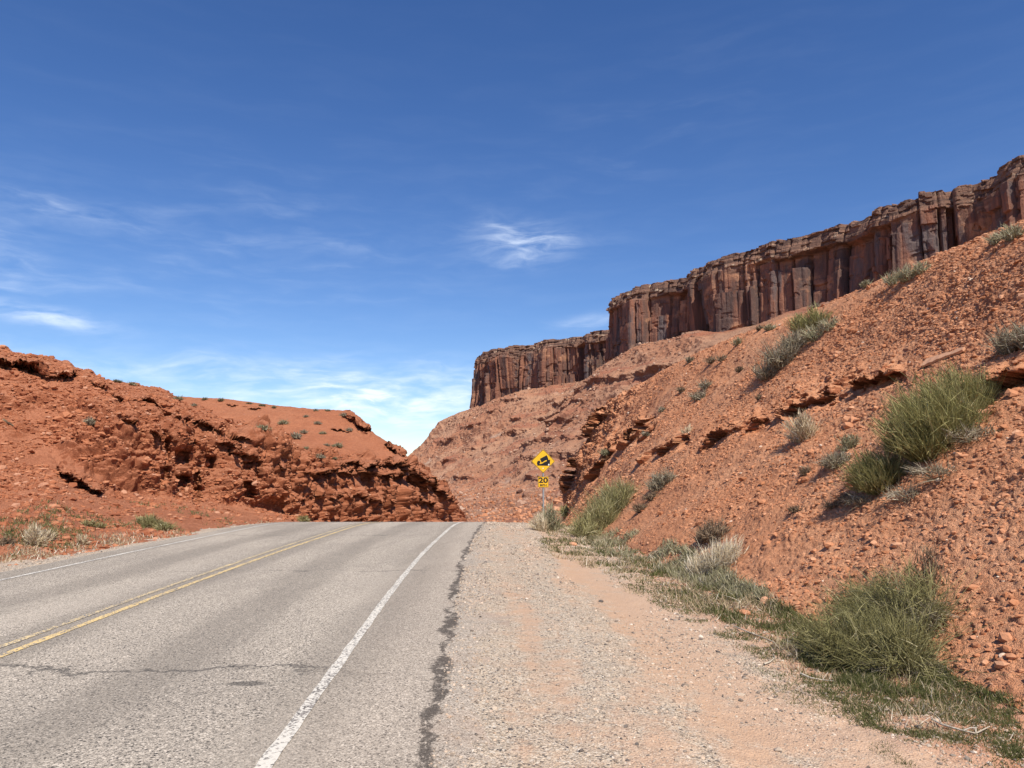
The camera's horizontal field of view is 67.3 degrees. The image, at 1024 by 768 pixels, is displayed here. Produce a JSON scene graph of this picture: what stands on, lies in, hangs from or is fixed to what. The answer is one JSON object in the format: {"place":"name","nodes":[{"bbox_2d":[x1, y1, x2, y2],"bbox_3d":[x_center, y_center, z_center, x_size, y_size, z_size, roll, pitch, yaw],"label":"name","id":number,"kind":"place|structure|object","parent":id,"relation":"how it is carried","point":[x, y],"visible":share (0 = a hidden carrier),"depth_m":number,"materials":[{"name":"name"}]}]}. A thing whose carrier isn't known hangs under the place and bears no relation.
{"place":"outdoors","nodes":[
{"label":"outdoors","id":0,"kind":"place"},
{"bbox_2d":[0,346,466,560],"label":"hill","id":1,"kind":"structure","parent":0,"point":[66,453],"depth_m":34.31,"materials":[{"name":"brown stone"}]},
{"bbox_2d":[0,535,20,545],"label":"shrub","id":2,"kind":"object","parent":1,"relation":"on","point":[4,541],"visible":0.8,"depth_m":16.53,"materials":[{"name":"beige plant"}]},
{"bbox_2d":[20,520,59,546],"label":"shrub","id":3,"kind":"object","parent":1,"relation":"on","point":[36,535],"visible":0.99,"depth_m":17.02,"materials":[{"name":"beige plant"}]},
{"bbox_2d":[76,532,94,544],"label":"grass tuft","id":4,"kind":"object","parent":1,"relation":"on","point":[85,539],"visible":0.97,"depth_m":18.10,"materials":[{"name":"beige plant"}]},
{"bbox_2d":[82,414,95,425],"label":"shrub","id":5,"kind":"object","parent":1,"relation":"on","point":[90,421],"visible":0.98,"depth_m":31.63,"materials":[{"name":"plant"}]},
{"bbox_2d":[79,518,110,527],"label":"shrub","id":6,"kind":"object","parent":1,"relation":"on","point":[87,522],"visible":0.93,"depth_m":21.04,"materials":[{"name":"plant"}]},
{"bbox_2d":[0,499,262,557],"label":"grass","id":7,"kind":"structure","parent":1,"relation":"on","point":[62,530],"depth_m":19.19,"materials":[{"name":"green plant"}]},
{"bbox_2d":[173,395,184,400],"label":"bush","id":8,"kind":"object","parent":1,"relation":"on","point":[178,397],"visible":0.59,"depth_m":39.49,"materials":[{"name":"grey plant"}]},
{"bbox_2d":[0,345,444,565],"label":"rubble","id":9,"kind":"object","parent":1,"relation":"on","point":[62,417],"visible":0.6,"depth_m":32.41,"materials":[{"name":"red stone"}]},
{"bbox_2d":[253,423,274,430],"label":"bush","id":10,"kind":"object","parent":1,"relation":"on","point":[262,426],"visible":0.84,"depth_m":37.17,"materials":[{"name":"grey plant"}]},
{"bbox_2d":[316,454,325,458],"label":"bush","id":11,"kind":"object","parent":1,"relation":"on","point":[320,456],"visible":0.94,"depth_m":45.02,"materials":[{"name":"plant"}]},
{"bbox_2d":[0,522,511,767],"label":"road","id":12,"kind":"structure","parent":0,"point":[228,669],"depth_m":7.22,"materials":[{"name":"grey asphalt"}]},
{"bbox_2d":[0,522,286,580],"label":"road marking","id":13,"kind":"object","parent":12,"relation":"on","point":[118,554],"visible":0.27,"depth_m":15.59,"materials":[{"name":"white paint"}]},
{"bbox_2d":[0,522,367,647],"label":"road marking","id":14,"kind":"object","parent":12,"relation":"on","point":[53,627],"visible":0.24,"depth_m":10.12,"materials":[{"name":"yellow paint"}]},
{"bbox_2d":[0,522,373,657],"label":"road marking","id":15,"kind":"object","parent":12,"relation":"on","point":[79,625],"visible":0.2,"depth_m":9.66,"materials":[{"name":"yellow paint"}]},
{"bbox_2d":[255,522,460,767],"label":"road marking","id":16,"kind":"object","parent":12,"relation":"on","point":[270,755],"visible":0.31,"depth_m":6.04,"materials":[{"name":"white paint"}]},
{"bbox_2d":[182,397,406,460],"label":"hill","id":17,"kind":"structure","parent":0,"point":[361,436],"depth_m":75.90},
{"bbox_2d":[278,420,289,423],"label":"bush","id":18,"kind":"object","parent":17,"relation":"on","point":[282,422],"visible":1,"depth_m":74.47,"materials":[{"name":"grey plant"}]},
{"bbox_2d":[290,432,302,438],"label":"bush","id":19,"kind":"object","parent":17,"relation":"on","point":[295,435],"visible":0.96,"depth_m":69.06,"materials":[{"name":"plant"}]},
{"bbox_2d":[331,442,344,446],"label":"bush","id":20,"kind":"object","parent":17,"relation":"on","point":[337,445],"visible":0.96,"depth_m":68.55,"materials":[{"name":"grey plant"}]},
{"bbox_2d":[0,522,1023,767],"bbox_3d":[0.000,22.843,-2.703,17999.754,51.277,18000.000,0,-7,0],"label":"ground","id":21,"kind":"structure","parent":0,"point":[542,656],"depth_m":6.11,"materials":[{"name":"beige gravel"}]},
{"bbox_2d":[0,520,271,562],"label":"dry grass","id":22,"kind":"structure","parent":21,"relation":"on","point":[40,554],"depth_m":17.42,"materials":[{"name":"beige plant"}]},
{"bbox_2d":[133,512,179,530],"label":"shrub","id":23,"kind":"object","parent":21,"relation":"on","point":[155,522],"visible":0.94,"depth_m":22.90,"materials":[{"name":"plant"}]},
{"bbox_2d":[296,515,310,521],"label":"shrub","id":24,"kind":"object","parent":21,"relation":"on","point":[303,519],"visible":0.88,"depth_m":38.23,"materials":[{"name":"plant"}]},
{"bbox_2d":[525,510,550,531],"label":"grass tuft","id":25,"kind":"object","parent":21,"relation":"on","point":[540,524],"visible":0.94,"depth_m":24.32,"materials":[{"name":"beige plant"}]},
{"bbox_2d":[532,450,554,510],"bbox_3d":[1.412,4.993,34.680,1.046,4.054,0.068,0,-7,2],"label":"warning sign","id":26,"kind":"object","parent":21,"relation":"on","point":[543,461],"visible":1,"depth_m":34.80,"materials":[{"name":"metal"}]},
{"bbox_2d":[532,499,566,531],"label":"shrub","id":27,"kind":"object","parent":21,"relation":"on","point":[550,516],"visible":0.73,"depth_m":24.84,"materials":[{"name":"grey plant"}]},
{"bbox_2d":[738,609,750,614],"bbox_3d":[3.060,3.022,10.162,0.126,0.088,0.213,4,-8,-31],"label":"rock","id":28,"kind":"object","parent":21,"relation":"on","point":[743,611],"visible":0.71,"depth_m":10.12,"materials":[{"name":"orange stone"}]},
{"bbox_2d":[734,626,774,642],"bbox_3d":[2.760,2.863,8.795,0.047,0.034,0.919,2,-7,-14],"label":"stick","id":29,"kind":"object","parent":21,"relation":"on","point":[752,633],"visible":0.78,"depth_m":8.80,"materials":[{"name":"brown wood"}]},
{"bbox_2d":[534,525,1023,761],"bbox_3d":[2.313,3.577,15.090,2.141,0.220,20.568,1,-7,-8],"label":"grass","id":30,"kind":"structure","parent":21,"relation":"on","point":[1000,698],"depth_m":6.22,"materials":[{"name":"green plant"}]},
{"bbox_2d":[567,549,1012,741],"bbox_3d":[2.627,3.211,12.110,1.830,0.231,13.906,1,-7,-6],"label":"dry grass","id":31,"kind":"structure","parent":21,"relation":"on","point":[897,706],"depth_m":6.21,"materials":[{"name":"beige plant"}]},
{"bbox_2d":[800,673,833,680],"bbox_3d":[2.760,2.671,6.988,0.054,0.028,0.322,5,-9,-38],"label":"stick","id":32,"kind":"object","parent":21,"relation":"on","point":[813,677],"visible":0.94,"depth_m":7.00,"materials":[{"name":"brown wood"}]},
{"bbox_2d":[846,687,1023,763],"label":"grass","id":33,"kind":"structure","parent":21,"relation":"on","point":[994,733],"depth_m":5.42,"materials":[{"name":"plant"}]},
{"bbox_2d":[931,716,989,733],"bbox_3d":[3.225,2.451,5.525,0.377,0.048,0.216,-3,-8,27],"label":"stick","id":34,"kind":"object","parent":21,"relation":"on","point":[955,728],"visible":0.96,"depth_m":5.48,"materials":[{"name":"brown wood"}]},
{"bbox_2d":[0,0,1023,455],"label":"sky","id":35,"kind":"structure","parent":0,"point":[342,205],"materials":[{"name":"blue"}]},
{"bbox_2d":[410,301,828,523],"bbox_3d":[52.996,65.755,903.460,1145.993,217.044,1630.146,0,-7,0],"label":"talus slope","id":36,"kind":"structure","parent":0,"point":[701,340],"depth_m":804.29,"materials":[{"name":"red stone"}]},
{"bbox_2d":[452,485,562,522],"bbox_3d":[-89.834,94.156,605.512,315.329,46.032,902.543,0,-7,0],"label":"boulders","id":37,"kind":"object","parent":36,"relation":"on","point":[534,510],"visible":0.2,"depth_m":313.88,"materials":[{"name":"stone"}]},
{"bbox_2d":[417,332,694,522],"bbox_3d":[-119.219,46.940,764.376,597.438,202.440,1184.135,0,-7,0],"label":"boulders","id":38,"kind":"object","parent":36,"relation":"on","point":[521,502],"visible":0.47,"depth_m":777.66,"materials":[{"name":"brown stone"}]},
{"bbox_2d":[541,526,845,658],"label":"dry grass","id":39,"kind":"structure","parent":0,"point":[720,603],"depth_m":11.44,"materials":[{"name":"beige plant"}]},
{"bbox_2d":[469,155,1023,408],"bbox_3d":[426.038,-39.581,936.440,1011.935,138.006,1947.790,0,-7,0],"label":"cliff","id":40,"kind":"structure","parent":0,"point":[763,283],"depth_m":711.15,"materials":[{"name":"stone"}]},
{"bbox_2d":[558,220,1023,712],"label":"hill","id":41,"kind":"structure","parent":0,"point":[797,552],"depth_m":16.17,"materials":[{"name":"brown soil"}]},
{"bbox_2d":[557,504,568,516],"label":"shrub","id":42,"kind":"object","parent":41,"relation":"on","point":[565,510],"visible":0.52,"depth_m":49.35,"materials":[{"name":"plant"}]},
{"bbox_2d":[556,474,646,538],"bbox_3d":[2.698,3.893,24.772,3.016,2.309,5.404,-4,-8,33],"label":"shrub","id":43,"kind":"object","parent":41,"relation":"on","point":[601,512],"visible":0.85,"depth_m":24.64,"materials":[{"name":"green plant"}]},
{"bbox_2d":[597,448,608,455],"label":"bush","id":44,"kind":"object","parent":41,"relation":"on","point":[603,451],"visible":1,"depth_m":39.98,"materials":[{"name":"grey plant"}]},
{"bbox_2d":[630,489,660,512],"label":"shrub","id":45,"kind":"object","parent":41,"relation":"on","point":[650,496],"visible":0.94,"depth_m":22.79,"materials":[{"name":"grey plant"}]},
{"bbox_2d":[641,431,650,436],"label":"bush","id":46,"kind":"object","parent":41,"relation":"on","point":[644,434],"visible":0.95,"depth_m":34.52,"materials":[{"name":"plant"}]},
{"bbox_2d":[637,466,679,490],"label":"shrub","id":47,"kind":"object","parent":41,"relation":"on","point":[655,482],"visible":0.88,"depth_m":23.53,"materials":[{"name":"grey plant"}]},
{"bbox_2d":[658,406,665,412],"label":"bush","id":48,"kind":"object","parent":41,"relation":"on","point":[661,409],"visible":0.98,"depth_m":34.99,"materials":[{"name":"plant"}]},
{"bbox_2d":[648,534,679,558],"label":"shrub","id":49,"kind":"object","parent":41,"relation":"on","point":[655,552],"visible":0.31,"depth_m":16.69,"materials":[{"name":"plant"}]},
{"bbox_2d":[576,524,779,600],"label":"weeds","id":50,"kind":"object","parent":41,"relation":"on","point":[735,584],"visible":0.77,"depth_m":14.46,"materials":[{"name":"grey plant"}]},
{"bbox_2d":[675,386,687,392],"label":"bush","id":51,"kind":"object","parent":41,"relation":"on","point":[681,389],"visible":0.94,"depth_m":35.09,"materials":[{"name":"plant"}]},
{"bbox_2d":[678,423,692,436],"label":"shrub","id":52,"kind":"object","parent":41,"relation":"on","point":[687,428],"visible":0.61,"depth_m":27.65,"materials":[{"name":"beige plant"}]},
{"bbox_2d":[684,355,693,362],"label":"bush","id":53,"kind":"object","parent":41,"relation":"on","point":[690,359],"visible":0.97,"depth_m":38.58,"materials":[{"name":"green plant"}]},
{"bbox_2d":[687,377,712,400],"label":"shrub","id":54,"kind":"object","parent":41,"relation":"on","point":[696,396],"visible":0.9,"depth_m":31.48,"materials":[{"name":"plant"}]},
{"bbox_2d":[683,514,733,543],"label":"shrub","id":55,"kind":"object","parent":41,"relation":"on","point":[707,532],"visible":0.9,"depth_m":15.38,"materials":[{"name":"brown plant"}]},
{"bbox_2d":[677,533,749,575],"bbox_3d":[3.724,3.075,13.678,1.830,0.919,1.176,-4,-8,28],"label":"grass tuft","id":56,"kind":"object","parent":41,"relation":"on","point":[726,554],"visible":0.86,"depth_m":13.60,"materials":[{"name":"beige plant"}]},
{"bbox_2d":[703,353,728,364],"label":"shrub","id":57,"kind":"object","parent":41,"relation":"on","point":[709,360],"visible":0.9,"depth_m":33.61,"materials":[{"name":"plant"}]},
{"bbox_2d":[730,336,741,345],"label":"bush","id":58,"kind":"object","parent":41,"relation":"on","point":[737,341],"visible":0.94,"depth_m":33.41,"materials":[{"name":"grey plant"}]},
{"bbox_2d":[735,365,743,372],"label":"bush","id":59,"kind":"object","parent":41,"relation":"on","point":[741,368],"visible":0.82,"depth_m":29.99,"materials":[{"name":"green plant"}]},
{"bbox_2d":[753,393,762,400],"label":"bush","id":60,"kind":"object","parent":41,"relation":"on","point":[759,397],"visible":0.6,"depth_m":24.32,"materials":[{"name":"green plant"}]},
{"bbox_2d":[759,322,777,330],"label":"bush","id":61,"kind":"object","parent":41,"relation":"on","point":[770,327],"visible":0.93,"depth_m":32.05,"materials":[{"name":"grey plant"}]},
{"bbox_2d":[744,324,809,381],"bbox_3d":[9.146,-1.014,25.645,2.867,2.018,2.996,0,-7,0],"label":"shrub","id":62,"kind":"object","parent":41,"relation":"on","point":[779,357],"visible":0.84,"depth_m":25.41,"materials":[{"name":"plant"}]},
{"bbox_2d":[557,220,1023,720],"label":"rubble","id":63,"kind":"object","parent":41,"relation":"on","point":[1003,637],"visible":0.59,"depth_m":16.21,"materials":[{"name":"red stone"}]},
{"bbox_2d":[786,503,805,512],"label":"shrub","id":64,"kind":"object","parent":41,"relation":"on","point":[792,509],"visible":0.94,"depth_m":13.43,"materials":[{"name":"grey plant"}]},
{"bbox_2d":[780,407,824,442],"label":"shrub","id":65,"kind":"object","parent":41,"relation":"on","point":[800,431],"visible":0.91,"depth_m":17.21,"materials":[{"name":"beige plant"}]},
{"bbox_2d":[797,465,810,475],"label":"shrub","id":66,"kind":"object","parent":41,"relation":"on","point":[803,471],"visible":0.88,"depth_m":15.05,"materials":[{"name":"plant"}]},
{"bbox_2d":[782,300,838,335],"bbox_3d":[10.306,-2.205,26.616,1.541,1.075,2.891,0,-7,0],"label":"shrub","id":67,"kind":"object","parent":41,"relation":"on","point":[813,316],"visible":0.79,"depth_m":25.86,"materials":[{"name":"green plant"}]},
{"bbox_2d":[804,302,820,308],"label":"bush","id":68,"kind":"object","parent":41,"relation":"on","point":[818,305],"visible":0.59,"depth_m":29.99,"materials":[{"name":"green plant"}]},
{"bbox_2d":[796,312,843,341],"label":"shrub","id":69,"kind":"object","parent":41,"relation":"on","point":[818,332],"visible":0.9,"depth_m":24.43,"materials":[{"name":"grey plant"}]},
{"bbox_2d":[811,445,852,468],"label":"shrub","id":70,"kind":"object","parent":41,"relation":"on","point":[831,461],"visible":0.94,"depth_m":14.12,"materials":[{"name":"plant"}]},
{"bbox_2d":[817,489,858,508],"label":"shrub","id":71,"kind":"object","parent":41,"relation":"on","point":[828,505],"visible":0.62,"depth_m":12.38,"materials":[{"name":"green plant"}]},
{"bbox_2d":[834,432,860,451],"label":"shrub","id":72,"kind":"object","parent":41,"relation":"on","point":[848,441],"visible":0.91,"depth_m":14.84,"materials":[{"name":"grey plant"}]},
{"bbox_2d":[859,279,875,287],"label":"bush","id":73,"kind":"object","parent":41,"relation":"on","point":[864,284],"visible":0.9,"depth_m":25.50,"materials":[{"name":"grey plant"}]},
{"bbox_2d":[829,441,918,514],"bbox_3d":[5.612,1.463,11.432,1.392,1.333,2.078,0,-7,0],"label":"shrub","id":74,"kind":"object","parent":41,"relation":"on","point":[873,474],"visible":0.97,"depth_m":11.70,"materials":[{"name":"green plant"}]},
{"bbox_2d":[791,650,968,699],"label":"grass","id":75,"kind":"structure","parent":41,"relation":"on","point":[852,677],"depth_m":6.81,"materials":[{"name":"green plant"}]},
{"bbox_2d":[763,546,1015,690],"bbox_3d":[3.882,2.367,7.964,2.563,1.531,3.152,-3,-7,25],"label":"shrub","id":76,"kind":"object","parent":41,"relation":"on","point":[882,626],"visible":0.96,"depth_m":7.55,"materials":[{"name":"green plant"}]},
{"bbox_2d":[877,260,933,286],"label":"shrub","id":77,"kind":"object","parent":41,"relation":"on","point":[919,268],"visible":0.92,"depth_m":21.69,"materials":[{"name":"grey plant"}]},
{"bbox_2d":[896,531,953,596],"bbox_3d":[4.584,2.009,8.549,0.863,0.818,0.700,2,-7,-14],"label":"shrub","id":78,"kind":"object","parent":41,"relation":"on","point":[930,555],"visible":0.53,"depth_m":8.47,"materials":[{"name":"green plant"}]},
{"bbox_2d":[860,357,1016,484],"bbox_3d":[6.506,0.714,11.814,3.049,2.383,2.102,6,-9,-42],"label":"shrub","id":79,"kind":"object","parent":41,"relation":"on","point":[926,425],"visible":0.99,"depth_m":11.43,"materials":[{"name":"green plant"}]},
{"bbox_2d":[921,347,965,367],"bbox_3d":[8.504,-0.518,15.136,0.226,0.291,0.974,2,-7,-19],"label":"rock slab","id":80,"kind":"object","parent":41,"relation":"on","point":[931,360],"visible":0.99,"depth_m":15.14,"materials":[{"name":"orange stone"}]},
{"bbox_2d":[962,317,1023,358],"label":"shrub","id":81,"kind":"object","parent":41,"relation":"on","point":[1005,344],"visible":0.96,"depth_m":13.04,"materials":[{"name":"plant"}]},
{"bbox_2d":[981,222,1023,244],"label":"shrub","id":82,"kind":"object","parent":41,"relation":"on","point":[1008,232],"visible":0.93,"depth_m":17.20,"materials":[{"name":"grey plant"}]},
{"bbox_2d":[748,663,1023,767],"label":"grass","id":83,"kind":"structure","parent":0,"point":[834,707],"depth_m":6.07,"materials":[{"name":"beige plant"}]}
]}

